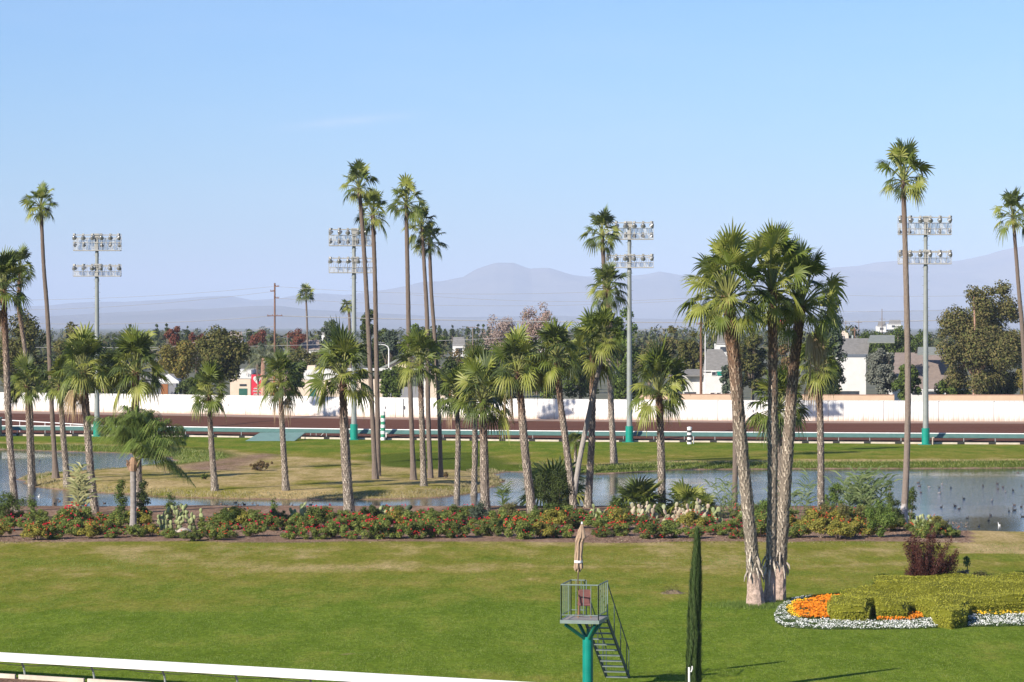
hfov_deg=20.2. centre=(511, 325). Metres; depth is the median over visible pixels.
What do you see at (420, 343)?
fan palm
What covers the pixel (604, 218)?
fan palm
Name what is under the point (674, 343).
tree
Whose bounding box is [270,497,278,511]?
shrub
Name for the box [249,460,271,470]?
shrub
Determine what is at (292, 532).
rose bush
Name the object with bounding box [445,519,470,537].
rose bush
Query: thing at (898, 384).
tree
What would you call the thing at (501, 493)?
weed
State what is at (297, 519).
rose bush
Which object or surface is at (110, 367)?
tree
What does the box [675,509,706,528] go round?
rose bush
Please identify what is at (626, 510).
rose bush
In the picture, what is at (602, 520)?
rose bush
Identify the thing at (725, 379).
tree
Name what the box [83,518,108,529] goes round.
rose bush
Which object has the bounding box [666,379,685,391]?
tree
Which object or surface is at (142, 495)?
shrub
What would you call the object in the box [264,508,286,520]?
rose bush
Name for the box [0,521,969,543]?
mulch litter
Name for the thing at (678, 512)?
prickly pear
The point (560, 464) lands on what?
palmetto
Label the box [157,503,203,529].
prickly pear
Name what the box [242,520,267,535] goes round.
rose bush
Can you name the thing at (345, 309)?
fan palm
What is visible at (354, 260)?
light mast
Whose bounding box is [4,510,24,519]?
rose bush
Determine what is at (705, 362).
conduit pole
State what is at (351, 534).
rose bush
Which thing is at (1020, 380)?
tree
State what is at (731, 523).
rose bush
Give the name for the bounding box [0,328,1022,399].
ground
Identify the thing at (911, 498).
shrub
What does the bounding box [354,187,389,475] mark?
fan palm
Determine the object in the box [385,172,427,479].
fan palm
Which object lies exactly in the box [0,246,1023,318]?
hills
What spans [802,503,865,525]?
shrub
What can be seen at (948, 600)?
topiary hedge
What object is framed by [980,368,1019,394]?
tree
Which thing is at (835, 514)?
rose bush
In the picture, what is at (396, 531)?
rose bush
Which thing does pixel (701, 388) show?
utility pole
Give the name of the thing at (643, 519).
rose bush
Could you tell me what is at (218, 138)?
sky
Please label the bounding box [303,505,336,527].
rose bush
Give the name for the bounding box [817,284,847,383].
tree
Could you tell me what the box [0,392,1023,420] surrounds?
track wall
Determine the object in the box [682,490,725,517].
palmetto
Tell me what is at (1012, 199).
fan palm
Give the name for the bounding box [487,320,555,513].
fan palm
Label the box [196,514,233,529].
rose bush
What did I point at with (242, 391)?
door
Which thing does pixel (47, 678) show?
curb board
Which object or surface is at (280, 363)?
fan palm
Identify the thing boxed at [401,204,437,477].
fan palm
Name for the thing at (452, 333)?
conifer
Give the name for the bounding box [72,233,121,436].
light mast
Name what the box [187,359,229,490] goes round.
fan palm
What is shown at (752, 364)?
tree
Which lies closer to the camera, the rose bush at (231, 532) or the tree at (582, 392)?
the rose bush at (231, 532)
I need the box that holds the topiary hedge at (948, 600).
[826,571,1023,628]
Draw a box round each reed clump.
[704,473,739,517]
[762,468,818,516]
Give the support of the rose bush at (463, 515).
on the lawn at (314, 466)
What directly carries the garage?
on the ground at (603, 391)
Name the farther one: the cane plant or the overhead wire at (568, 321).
the overhead wire at (568, 321)
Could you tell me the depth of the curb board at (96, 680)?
95.89 m
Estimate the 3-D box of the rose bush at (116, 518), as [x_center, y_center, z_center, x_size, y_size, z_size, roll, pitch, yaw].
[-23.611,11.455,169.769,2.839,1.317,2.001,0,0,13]
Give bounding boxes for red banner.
[251,374,260,395]
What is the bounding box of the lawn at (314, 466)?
[0,436,1023,681]
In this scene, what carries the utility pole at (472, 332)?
on the ground at (603, 391)
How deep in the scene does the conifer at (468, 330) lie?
979.71 m
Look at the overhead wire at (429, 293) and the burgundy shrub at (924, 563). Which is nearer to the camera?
the burgundy shrub at (924, 563)
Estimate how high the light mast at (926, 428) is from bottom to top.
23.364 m
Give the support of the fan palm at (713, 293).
on the lawn at (314, 466)
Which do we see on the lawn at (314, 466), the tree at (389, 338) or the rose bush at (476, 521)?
the rose bush at (476, 521)
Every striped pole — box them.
[381,411,384,439]
[687,427,691,443]
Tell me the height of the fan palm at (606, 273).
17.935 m
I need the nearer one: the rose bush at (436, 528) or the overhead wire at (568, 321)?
the rose bush at (436, 528)
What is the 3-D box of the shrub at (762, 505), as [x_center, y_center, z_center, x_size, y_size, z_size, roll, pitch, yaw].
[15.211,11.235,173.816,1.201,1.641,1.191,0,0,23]
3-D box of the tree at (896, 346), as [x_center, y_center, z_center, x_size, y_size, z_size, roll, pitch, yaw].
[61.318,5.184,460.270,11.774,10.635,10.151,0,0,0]
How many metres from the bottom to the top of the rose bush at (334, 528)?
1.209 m
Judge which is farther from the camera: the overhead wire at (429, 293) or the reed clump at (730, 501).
the overhead wire at (429, 293)
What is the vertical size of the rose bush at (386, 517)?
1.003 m
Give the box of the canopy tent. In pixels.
[155,374,181,393]
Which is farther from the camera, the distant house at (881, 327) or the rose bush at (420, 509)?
the distant house at (881, 327)
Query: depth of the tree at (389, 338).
399.61 m
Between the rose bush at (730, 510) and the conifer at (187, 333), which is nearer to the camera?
the rose bush at (730, 510)
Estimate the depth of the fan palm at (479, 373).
183.69 m
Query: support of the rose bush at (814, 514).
on the lawn at (314, 466)
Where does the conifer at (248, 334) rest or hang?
on the ground at (603, 391)
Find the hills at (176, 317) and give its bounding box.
[7,305,1023,327]
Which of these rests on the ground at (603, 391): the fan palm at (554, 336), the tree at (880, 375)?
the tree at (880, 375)
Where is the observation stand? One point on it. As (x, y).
(589, 644)
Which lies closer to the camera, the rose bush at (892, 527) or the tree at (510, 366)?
the rose bush at (892, 527)
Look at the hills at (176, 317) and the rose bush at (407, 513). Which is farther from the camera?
the hills at (176, 317)
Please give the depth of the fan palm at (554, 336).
183.08 m
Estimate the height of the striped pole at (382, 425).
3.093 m
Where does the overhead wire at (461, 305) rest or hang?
attached to the utility pole at (274, 291)
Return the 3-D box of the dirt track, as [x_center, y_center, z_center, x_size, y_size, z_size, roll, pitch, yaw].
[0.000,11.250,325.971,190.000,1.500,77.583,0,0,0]
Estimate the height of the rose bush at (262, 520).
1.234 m
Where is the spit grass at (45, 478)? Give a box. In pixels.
[19,466,522,498]
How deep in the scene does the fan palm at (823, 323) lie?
125.36 m
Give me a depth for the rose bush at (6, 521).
167.63 m
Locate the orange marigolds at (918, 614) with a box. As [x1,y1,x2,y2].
[877,611,922,621]
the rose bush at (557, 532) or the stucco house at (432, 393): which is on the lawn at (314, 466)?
the rose bush at (557, 532)
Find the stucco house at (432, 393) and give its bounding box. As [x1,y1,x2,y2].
[430,367,452,397]
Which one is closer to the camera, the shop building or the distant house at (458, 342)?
the shop building
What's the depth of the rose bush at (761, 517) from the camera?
167.40 m
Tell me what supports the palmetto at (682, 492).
on the lawn at (314, 466)
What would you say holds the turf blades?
on the lawn at (314, 466)
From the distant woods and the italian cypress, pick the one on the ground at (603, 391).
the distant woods
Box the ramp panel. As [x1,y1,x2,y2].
[246,432,304,440]
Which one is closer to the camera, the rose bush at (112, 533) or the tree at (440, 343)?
the rose bush at (112, 533)
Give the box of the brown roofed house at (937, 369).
[888,347,953,400]
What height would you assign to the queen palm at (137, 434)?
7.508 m
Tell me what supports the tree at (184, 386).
on the ground at (603, 391)
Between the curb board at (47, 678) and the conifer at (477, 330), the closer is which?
the curb board at (47, 678)
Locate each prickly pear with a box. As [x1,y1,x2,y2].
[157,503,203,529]
[289,502,307,516]
[377,506,392,516]
[405,505,411,519]
[590,504,606,519]
[630,498,709,523]
[711,507,722,521]
[912,514,931,527]
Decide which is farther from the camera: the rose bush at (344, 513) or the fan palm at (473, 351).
the fan palm at (473, 351)
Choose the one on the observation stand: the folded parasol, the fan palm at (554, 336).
the folded parasol
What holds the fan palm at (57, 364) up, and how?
on the lawn at (314, 466)
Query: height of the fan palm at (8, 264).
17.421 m
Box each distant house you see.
[230,332,244,344]
[302,340,319,352]
[452,337,464,356]
[714,335,726,355]
[841,331,848,337]
[876,322,885,331]
[887,320,900,328]
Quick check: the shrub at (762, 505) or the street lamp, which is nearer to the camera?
the shrub at (762, 505)
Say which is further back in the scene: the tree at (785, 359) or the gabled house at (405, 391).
the gabled house at (405, 391)
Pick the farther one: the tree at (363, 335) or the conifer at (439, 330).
the conifer at (439, 330)
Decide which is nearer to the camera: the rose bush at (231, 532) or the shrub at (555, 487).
the rose bush at (231, 532)
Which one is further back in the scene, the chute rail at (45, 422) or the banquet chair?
the chute rail at (45, 422)
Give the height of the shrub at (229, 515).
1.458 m
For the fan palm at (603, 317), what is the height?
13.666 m
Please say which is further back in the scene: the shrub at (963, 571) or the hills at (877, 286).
the hills at (877, 286)
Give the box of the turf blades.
[0,542,1023,681]
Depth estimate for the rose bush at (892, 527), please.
167.22 m
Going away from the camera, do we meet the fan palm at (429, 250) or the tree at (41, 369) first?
the fan palm at (429, 250)
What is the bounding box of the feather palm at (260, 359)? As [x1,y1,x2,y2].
[241,343,277,395]
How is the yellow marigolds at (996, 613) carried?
on the lawn at (314, 466)
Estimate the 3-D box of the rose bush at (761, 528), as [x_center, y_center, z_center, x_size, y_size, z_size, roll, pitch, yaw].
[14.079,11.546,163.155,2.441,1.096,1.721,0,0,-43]
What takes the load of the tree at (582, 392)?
on the ground at (603, 391)
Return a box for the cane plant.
[64,462,99,509]
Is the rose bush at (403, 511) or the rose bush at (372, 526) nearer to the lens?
the rose bush at (372, 526)
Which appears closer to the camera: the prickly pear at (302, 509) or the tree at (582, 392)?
the prickly pear at (302, 509)
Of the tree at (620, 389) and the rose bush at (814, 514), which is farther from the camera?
the tree at (620, 389)
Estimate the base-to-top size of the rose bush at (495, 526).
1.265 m
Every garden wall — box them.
[639,394,731,399]
[802,395,893,399]
[928,395,1023,400]
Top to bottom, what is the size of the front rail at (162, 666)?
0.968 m
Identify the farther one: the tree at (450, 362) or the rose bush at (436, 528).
the tree at (450, 362)
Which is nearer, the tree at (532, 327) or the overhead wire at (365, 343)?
the overhead wire at (365, 343)
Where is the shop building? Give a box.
[230,365,381,396]
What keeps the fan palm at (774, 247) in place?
on the lawn at (314, 466)
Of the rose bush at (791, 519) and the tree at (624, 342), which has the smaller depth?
the rose bush at (791, 519)
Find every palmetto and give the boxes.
[516,456,595,507]
[609,474,672,518]
[659,477,712,515]
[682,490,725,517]
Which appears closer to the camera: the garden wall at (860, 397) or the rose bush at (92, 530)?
the rose bush at (92, 530)
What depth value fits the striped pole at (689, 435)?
290.29 m
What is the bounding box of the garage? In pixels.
[140,374,181,393]
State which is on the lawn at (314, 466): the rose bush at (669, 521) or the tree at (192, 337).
the rose bush at (669, 521)
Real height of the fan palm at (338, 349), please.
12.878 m
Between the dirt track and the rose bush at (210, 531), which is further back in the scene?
the dirt track
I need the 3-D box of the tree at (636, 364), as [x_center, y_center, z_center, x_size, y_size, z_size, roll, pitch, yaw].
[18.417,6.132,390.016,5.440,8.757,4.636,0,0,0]
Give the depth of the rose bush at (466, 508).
175.73 m
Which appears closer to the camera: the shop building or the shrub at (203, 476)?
the shrub at (203, 476)
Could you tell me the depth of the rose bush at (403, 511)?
174.93 m
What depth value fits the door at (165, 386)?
365.97 m
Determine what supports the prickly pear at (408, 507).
on the lawn at (314, 466)
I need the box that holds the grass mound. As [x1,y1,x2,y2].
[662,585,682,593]
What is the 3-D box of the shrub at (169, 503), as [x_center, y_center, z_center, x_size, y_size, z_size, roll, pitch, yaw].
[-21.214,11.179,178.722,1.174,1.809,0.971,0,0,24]
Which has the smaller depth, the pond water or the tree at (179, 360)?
the pond water
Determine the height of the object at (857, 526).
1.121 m
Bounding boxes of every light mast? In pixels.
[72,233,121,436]
[328,228,375,439]
[605,221,653,441]
[898,215,951,444]
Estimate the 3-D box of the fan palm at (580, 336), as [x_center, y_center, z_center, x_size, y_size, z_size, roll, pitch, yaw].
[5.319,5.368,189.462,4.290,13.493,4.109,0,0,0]
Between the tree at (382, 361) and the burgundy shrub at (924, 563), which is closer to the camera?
the burgundy shrub at (924, 563)
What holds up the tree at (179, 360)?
on the ground at (603, 391)
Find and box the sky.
[0,0,1023,305]
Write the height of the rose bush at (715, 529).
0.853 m
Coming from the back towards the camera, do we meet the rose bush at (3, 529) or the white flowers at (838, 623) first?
the rose bush at (3, 529)
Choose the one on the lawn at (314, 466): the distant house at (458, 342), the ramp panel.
the ramp panel
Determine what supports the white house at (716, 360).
on the ground at (603, 391)
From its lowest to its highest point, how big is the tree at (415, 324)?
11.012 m
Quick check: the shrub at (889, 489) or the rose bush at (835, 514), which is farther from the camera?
the shrub at (889, 489)
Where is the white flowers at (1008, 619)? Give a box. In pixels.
[967,613,1023,626]
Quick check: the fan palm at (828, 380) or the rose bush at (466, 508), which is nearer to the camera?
the rose bush at (466, 508)
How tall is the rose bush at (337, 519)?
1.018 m
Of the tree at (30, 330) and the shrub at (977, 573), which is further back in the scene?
the tree at (30, 330)
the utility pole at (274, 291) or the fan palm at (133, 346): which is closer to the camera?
the fan palm at (133, 346)
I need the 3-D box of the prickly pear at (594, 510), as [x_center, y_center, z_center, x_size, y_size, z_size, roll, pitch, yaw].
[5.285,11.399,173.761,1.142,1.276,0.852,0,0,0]
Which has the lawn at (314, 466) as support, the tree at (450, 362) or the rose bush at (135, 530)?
the rose bush at (135, 530)
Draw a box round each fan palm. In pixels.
[0,246,33,511]
[2,350,42,486]
[6,243,36,484]
[19,181,59,478]
[35,351,79,486]
[51,321,121,512]
[102,322,172,509]
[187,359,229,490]
[254,348,307,490]
[295,283,314,351]
[301,316,375,511]
[337,158,378,478]
[340,299,351,377]
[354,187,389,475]
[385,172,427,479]
[394,325,443,485]
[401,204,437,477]
[411,219,446,476]
[431,361,478,498]
[447,337,502,495]
[447,348,513,510]
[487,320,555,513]
[527,316,583,509]
[561,431,586,466]
[562,306,624,507]
[574,303,626,498]
[577,203,622,447]
[585,261,631,463]
[627,331,693,514]
[672,218,780,605]
[694,274,737,515]
[736,219,817,603]
[745,361,811,507]
[754,233,847,599]
[787,329,840,509]
[875,136,935,525]
[990,187,1023,399]
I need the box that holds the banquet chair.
[577,589,590,617]
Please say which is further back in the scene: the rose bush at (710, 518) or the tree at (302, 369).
the tree at (302, 369)
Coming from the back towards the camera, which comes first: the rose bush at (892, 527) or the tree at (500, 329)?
the tree at (500, 329)
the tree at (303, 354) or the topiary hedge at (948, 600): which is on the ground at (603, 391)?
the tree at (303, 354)
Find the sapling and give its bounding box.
[963,556,970,573]
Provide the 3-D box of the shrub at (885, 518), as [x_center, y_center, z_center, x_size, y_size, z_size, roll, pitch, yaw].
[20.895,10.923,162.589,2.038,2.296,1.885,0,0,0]
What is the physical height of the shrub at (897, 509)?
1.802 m
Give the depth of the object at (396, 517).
169.51 m
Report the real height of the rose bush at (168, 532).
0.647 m
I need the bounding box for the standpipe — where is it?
[688,666,692,681]
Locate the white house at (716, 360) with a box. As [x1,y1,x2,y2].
[681,349,730,393]
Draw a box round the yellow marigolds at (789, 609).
[786,594,823,617]
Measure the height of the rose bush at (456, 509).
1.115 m
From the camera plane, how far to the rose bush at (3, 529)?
162.93 m
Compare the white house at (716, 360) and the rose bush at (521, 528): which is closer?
the rose bush at (521, 528)
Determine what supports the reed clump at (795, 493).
on the lawn at (314, 466)
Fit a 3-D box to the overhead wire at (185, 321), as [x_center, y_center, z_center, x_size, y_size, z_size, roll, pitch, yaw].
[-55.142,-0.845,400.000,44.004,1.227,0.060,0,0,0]
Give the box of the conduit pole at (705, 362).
[705,332,705,393]
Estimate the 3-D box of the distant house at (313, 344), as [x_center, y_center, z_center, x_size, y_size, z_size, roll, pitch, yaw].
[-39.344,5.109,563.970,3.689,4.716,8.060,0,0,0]
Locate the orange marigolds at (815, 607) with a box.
[793,593,841,618]
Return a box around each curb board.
[0,673,15,678]
[18,674,84,681]
[87,678,139,681]
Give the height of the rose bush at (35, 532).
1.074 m
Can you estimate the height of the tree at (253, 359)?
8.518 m
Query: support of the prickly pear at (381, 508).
on the lawn at (314, 466)
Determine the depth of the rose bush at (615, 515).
168.40 m
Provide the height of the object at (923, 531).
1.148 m
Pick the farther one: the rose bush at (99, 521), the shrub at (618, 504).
the shrub at (618, 504)
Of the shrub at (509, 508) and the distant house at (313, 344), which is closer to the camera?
the shrub at (509, 508)
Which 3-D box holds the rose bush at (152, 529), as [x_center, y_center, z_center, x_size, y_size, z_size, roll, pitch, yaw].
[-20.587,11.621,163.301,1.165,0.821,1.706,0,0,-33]
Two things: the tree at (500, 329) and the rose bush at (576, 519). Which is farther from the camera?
the tree at (500, 329)
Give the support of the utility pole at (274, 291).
on the ground at (603, 391)
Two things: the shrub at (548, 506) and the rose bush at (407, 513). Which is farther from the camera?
the shrub at (548, 506)
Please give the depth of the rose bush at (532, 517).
169.06 m
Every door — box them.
[161,384,167,393]
[239,388,246,394]
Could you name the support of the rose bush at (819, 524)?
on the lawn at (314, 466)
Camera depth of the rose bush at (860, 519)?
168.68 m
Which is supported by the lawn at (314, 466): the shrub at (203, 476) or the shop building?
the shrub at (203, 476)
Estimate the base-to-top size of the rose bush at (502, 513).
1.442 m
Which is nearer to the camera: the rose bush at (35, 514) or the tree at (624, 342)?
the rose bush at (35, 514)
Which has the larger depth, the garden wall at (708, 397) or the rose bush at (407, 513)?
the garden wall at (708, 397)
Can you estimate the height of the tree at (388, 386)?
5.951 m
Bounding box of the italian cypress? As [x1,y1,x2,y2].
[684,524,704,681]
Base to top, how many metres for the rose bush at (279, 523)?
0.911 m
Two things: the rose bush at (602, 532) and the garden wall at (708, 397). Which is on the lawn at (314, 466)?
the rose bush at (602, 532)
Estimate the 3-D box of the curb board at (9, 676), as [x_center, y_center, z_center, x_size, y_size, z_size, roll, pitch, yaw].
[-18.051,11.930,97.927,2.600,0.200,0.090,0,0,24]
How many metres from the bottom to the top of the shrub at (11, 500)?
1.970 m
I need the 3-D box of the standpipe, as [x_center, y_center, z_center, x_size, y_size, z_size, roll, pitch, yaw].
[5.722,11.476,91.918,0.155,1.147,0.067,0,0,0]
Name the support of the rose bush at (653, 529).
on the lawn at (314, 466)
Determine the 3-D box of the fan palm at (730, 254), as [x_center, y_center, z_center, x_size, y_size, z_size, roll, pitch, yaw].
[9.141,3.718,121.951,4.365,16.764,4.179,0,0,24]
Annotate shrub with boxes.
[0,490,26,515]
[27,493,39,513]
[112,479,128,514]
[136,479,150,524]
[163,492,179,515]
[201,473,207,478]
[212,507,241,524]
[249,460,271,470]
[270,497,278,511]
[359,504,383,518]
[466,499,491,519]
[499,501,520,516]
[533,502,562,514]
[534,467,572,506]
[608,495,626,509]
[754,498,766,515]
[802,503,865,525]
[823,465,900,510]
[823,482,844,507]
[862,498,898,536]
[882,478,895,507]
[883,498,904,519]
[902,523,959,575]
[908,486,917,522]
[930,516,948,536]
[957,569,971,574]
[973,570,993,575]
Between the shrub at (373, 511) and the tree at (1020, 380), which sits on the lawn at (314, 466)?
the shrub at (373, 511)
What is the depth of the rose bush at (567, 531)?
161.87 m
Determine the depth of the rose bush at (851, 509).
176.06 m
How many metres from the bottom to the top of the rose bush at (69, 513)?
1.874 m
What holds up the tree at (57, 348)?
on the ground at (603, 391)
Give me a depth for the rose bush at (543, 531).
161.22 m
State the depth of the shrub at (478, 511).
174.80 m
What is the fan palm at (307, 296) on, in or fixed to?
on the ground at (603, 391)
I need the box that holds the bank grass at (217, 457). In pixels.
[0,442,1023,473]
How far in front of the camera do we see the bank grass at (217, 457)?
252.55 m
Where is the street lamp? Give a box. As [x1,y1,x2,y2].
[379,344,388,396]
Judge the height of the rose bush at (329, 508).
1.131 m
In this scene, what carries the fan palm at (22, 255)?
on the lawn at (314, 466)
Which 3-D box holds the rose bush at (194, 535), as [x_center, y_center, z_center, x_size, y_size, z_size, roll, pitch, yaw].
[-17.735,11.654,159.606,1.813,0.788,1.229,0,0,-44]
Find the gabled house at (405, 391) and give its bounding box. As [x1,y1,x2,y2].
[373,354,431,397]
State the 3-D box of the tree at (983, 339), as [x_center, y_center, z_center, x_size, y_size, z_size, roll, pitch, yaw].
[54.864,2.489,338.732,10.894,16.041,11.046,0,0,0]
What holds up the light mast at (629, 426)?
on the lawn at (314, 466)
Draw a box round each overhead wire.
[36,326,696,347]
[39,316,267,323]
[42,292,264,309]
[49,286,273,299]
[280,298,669,305]
[288,316,938,322]
[289,287,582,293]
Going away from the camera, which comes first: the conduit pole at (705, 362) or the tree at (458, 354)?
the conduit pole at (705, 362)
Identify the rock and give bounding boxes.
[175,527,190,531]
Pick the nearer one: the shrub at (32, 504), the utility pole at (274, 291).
the shrub at (32, 504)
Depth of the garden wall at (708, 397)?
334.00 m
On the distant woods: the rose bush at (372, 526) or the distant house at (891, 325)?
the distant house at (891, 325)
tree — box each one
[0,308,47,388]
[18,360,80,392]
[52,322,90,373]
[85,347,131,393]
[157,339,202,381]
[164,326,180,349]
[174,372,212,394]
[188,332,204,373]
[194,324,251,392]
[247,329,266,347]
[250,342,265,395]
[284,360,306,388]
[287,328,306,352]
[289,346,329,376]
[321,319,340,367]
[360,309,381,377]
[378,328,401,377]
[379,330,398,363]
[379,364,412,397]
[401,323,422,366]
[419,325,449,363]
[430,356,461,397]
[452,343,484,365]
[478,314,516,362]
[488,354,523,398]
[519,302,556,394]
[522,348,577,398]
[563,345,598,398]
[603,307,640,371]
[613,364,638,398]
[632,339,658,385]
[661,325,678,376]
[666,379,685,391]
[677,331,704,371]
[719,365,744,393]
[738,327,766,399]
[778,343,800,378]
[807,364,843,394]
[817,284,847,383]
[859,325,931,354]
[864,348,897,394]
[891,364,921,400]
[933,279,1021,394]
[934,379,971,394]
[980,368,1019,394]
[1013,368,1022,394]
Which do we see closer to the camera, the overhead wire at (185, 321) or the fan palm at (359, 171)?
the fan palm at (359, 171)
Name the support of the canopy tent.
on the ground at (603, 391)
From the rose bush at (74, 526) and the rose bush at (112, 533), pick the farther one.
the rose bush at (74, 526)
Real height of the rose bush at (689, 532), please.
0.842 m
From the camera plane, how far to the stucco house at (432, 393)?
366.00 m
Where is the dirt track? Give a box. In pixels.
[0,411,1023,440]
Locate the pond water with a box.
[0,450,1023,531]
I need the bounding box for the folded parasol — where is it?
[574,522,585,616]
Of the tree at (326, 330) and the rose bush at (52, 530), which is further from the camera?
the tree at (326, 330)
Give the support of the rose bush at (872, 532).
on the lawn at (314, 466)
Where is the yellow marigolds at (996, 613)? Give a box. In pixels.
[969,610,1023,616]
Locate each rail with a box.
[0,652,520,681]
[2,419,92,432]
[2,425,1023,443]
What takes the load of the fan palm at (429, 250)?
on the lawn at (314, 466)
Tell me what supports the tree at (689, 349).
on the ground at (603, 391)
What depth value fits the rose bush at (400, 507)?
177.16 m
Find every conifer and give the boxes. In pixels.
[153,324,159,339]
[184,326,189,338]
[246,329,253,364]
[437,325,442,337]
[449,325,454,339]
[465,327,470,338]
[476,323,479,338]
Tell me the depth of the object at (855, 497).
180.47 m
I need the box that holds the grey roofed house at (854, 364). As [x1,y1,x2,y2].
[833,335,894,394]
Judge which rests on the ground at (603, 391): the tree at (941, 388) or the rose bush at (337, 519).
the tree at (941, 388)
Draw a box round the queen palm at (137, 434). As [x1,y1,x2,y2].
[86,405,195,525]
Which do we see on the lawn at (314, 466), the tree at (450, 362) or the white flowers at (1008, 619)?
the white flowers at (1008, 619)
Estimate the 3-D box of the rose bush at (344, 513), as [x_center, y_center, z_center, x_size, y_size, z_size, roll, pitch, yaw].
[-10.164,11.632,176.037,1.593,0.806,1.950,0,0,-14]
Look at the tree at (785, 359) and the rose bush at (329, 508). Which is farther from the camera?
the tree at (785, 359)
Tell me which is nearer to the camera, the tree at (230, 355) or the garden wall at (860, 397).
the garden wall at (860, 397)
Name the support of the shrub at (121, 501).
on the lawn at (314, 466)
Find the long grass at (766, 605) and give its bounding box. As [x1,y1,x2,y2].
[705,597,810,610]
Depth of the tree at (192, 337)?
539.58 m
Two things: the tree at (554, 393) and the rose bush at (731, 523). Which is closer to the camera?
the rose bush at (731, 523)
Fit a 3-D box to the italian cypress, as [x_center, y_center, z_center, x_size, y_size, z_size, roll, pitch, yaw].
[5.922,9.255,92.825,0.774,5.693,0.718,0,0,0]
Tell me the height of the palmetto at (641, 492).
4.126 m
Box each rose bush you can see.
[0,513,18,527]
[0,522,14,534]
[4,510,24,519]
[16,515,34,528]
[20,522,50,539]
[23,509,48,520]
[25,515,69,532]
[38,520,64,538]
[50,502,92,524]
[59,514,87,535]
[76,521,106,537]
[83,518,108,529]
[93,509,138,528]
[102,525,123,537]
[117,508,154,524]
[119,524,146,536]
[142,523,160,535]
[160,528,183,537]
[179,528,204,540]
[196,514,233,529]
[198,524,228,539]
[217,523,240,537]
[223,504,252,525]
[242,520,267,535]
[246,509,264,515]
[246,510,275,526]
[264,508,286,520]
[268,516,291,530]
[280,522,306,538]
[287,512,315,528]
[301,524,329,539]
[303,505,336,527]
[306,505,335,519]
[319,518,348,537]
[330,514,349,525]
[335,509,355,518]
[339,529,358,538]
[344,512,374,529]
[354,516,390,538]
[369,514,392,526]
[383,504,406,513]
[384,521,404,538]
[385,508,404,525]
[400,509,426,519]
[401,508,429,527]
[403,519,430,538]
[415,509,449,529]
[419,507,439,516]
[425,518,452,537]
[439,504,472,515]
[444,507,471,527]
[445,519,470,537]
[462,504,483,519]
[469,516,492,529]
[472,525,490,535]
[481,517,506,536]
[485,507,519,527]
[503,515,535,538]
[513,509,544,528]
[529,519,554,538]
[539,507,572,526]
[541,523,561,537]
[557,521,576,537]
[559,505,588,518]
[565,512,585,527]
[583,511,613,527]
[591,526,611,537]
[602,521,630,535]
[605,505,628,527]
[607,507,636,520]
[626,513,659,528]
[632,520,667,538]
[658,521,689,537]
[660,517,680,528]
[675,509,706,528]
[684,526,706,537]
[693,512,718,526]
[699,520,727,534]
[719,519,742,531]
[728,503,755,517]
[728,528,744,538]
[732,513,754,528]
[755,509,766,525]
[755,519,766,536]
[789,508,799,516]
[789,516,801,527]
[789,523,811,537]
[798,506,827,530]
[804,515,832,537]
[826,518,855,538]
[827,506,847,522]
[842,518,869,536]
[849,504,872,519]
[850,510,865,525]
[859,527,877,536]
[865,517,896,529]
[889,517,913,530]
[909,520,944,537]
[926,514,944,522]
[941,524,960,536]
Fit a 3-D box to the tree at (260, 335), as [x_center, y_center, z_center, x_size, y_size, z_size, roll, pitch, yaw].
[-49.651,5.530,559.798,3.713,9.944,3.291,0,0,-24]
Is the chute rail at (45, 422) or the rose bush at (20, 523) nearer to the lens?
the rose bush at (20, 523)
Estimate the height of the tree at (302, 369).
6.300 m
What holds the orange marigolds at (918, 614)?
on the lawn at (314, 466)
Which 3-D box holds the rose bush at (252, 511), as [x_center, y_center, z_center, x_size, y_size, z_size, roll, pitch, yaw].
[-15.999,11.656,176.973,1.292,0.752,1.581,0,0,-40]
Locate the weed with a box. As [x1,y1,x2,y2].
[495,481,512,505]
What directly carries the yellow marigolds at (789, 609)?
on the lawn at (314, 466)
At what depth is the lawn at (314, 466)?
131.34 m
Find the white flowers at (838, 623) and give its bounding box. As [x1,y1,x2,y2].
[774,594,937,629]
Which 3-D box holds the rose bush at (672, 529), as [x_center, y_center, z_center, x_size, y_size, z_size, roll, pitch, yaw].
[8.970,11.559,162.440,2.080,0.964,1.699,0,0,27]
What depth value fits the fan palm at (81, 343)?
183.71 m
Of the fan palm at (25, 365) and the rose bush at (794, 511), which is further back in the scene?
the fan palm at (25, 365)
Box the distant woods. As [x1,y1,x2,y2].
[0,323,1021,372]
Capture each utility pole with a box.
[267,283,281,369]
[467,326,477,344]
[696,320,702,393]
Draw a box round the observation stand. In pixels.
[560,579,629,681]
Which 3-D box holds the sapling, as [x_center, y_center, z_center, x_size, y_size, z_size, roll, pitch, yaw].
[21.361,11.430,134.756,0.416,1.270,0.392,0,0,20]
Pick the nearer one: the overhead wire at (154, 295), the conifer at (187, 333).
the overhead wire at (154, 295)
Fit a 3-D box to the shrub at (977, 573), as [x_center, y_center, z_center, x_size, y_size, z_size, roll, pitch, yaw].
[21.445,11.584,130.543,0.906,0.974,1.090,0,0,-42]
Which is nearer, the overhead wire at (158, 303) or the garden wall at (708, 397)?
the garden wall at (708, 397)

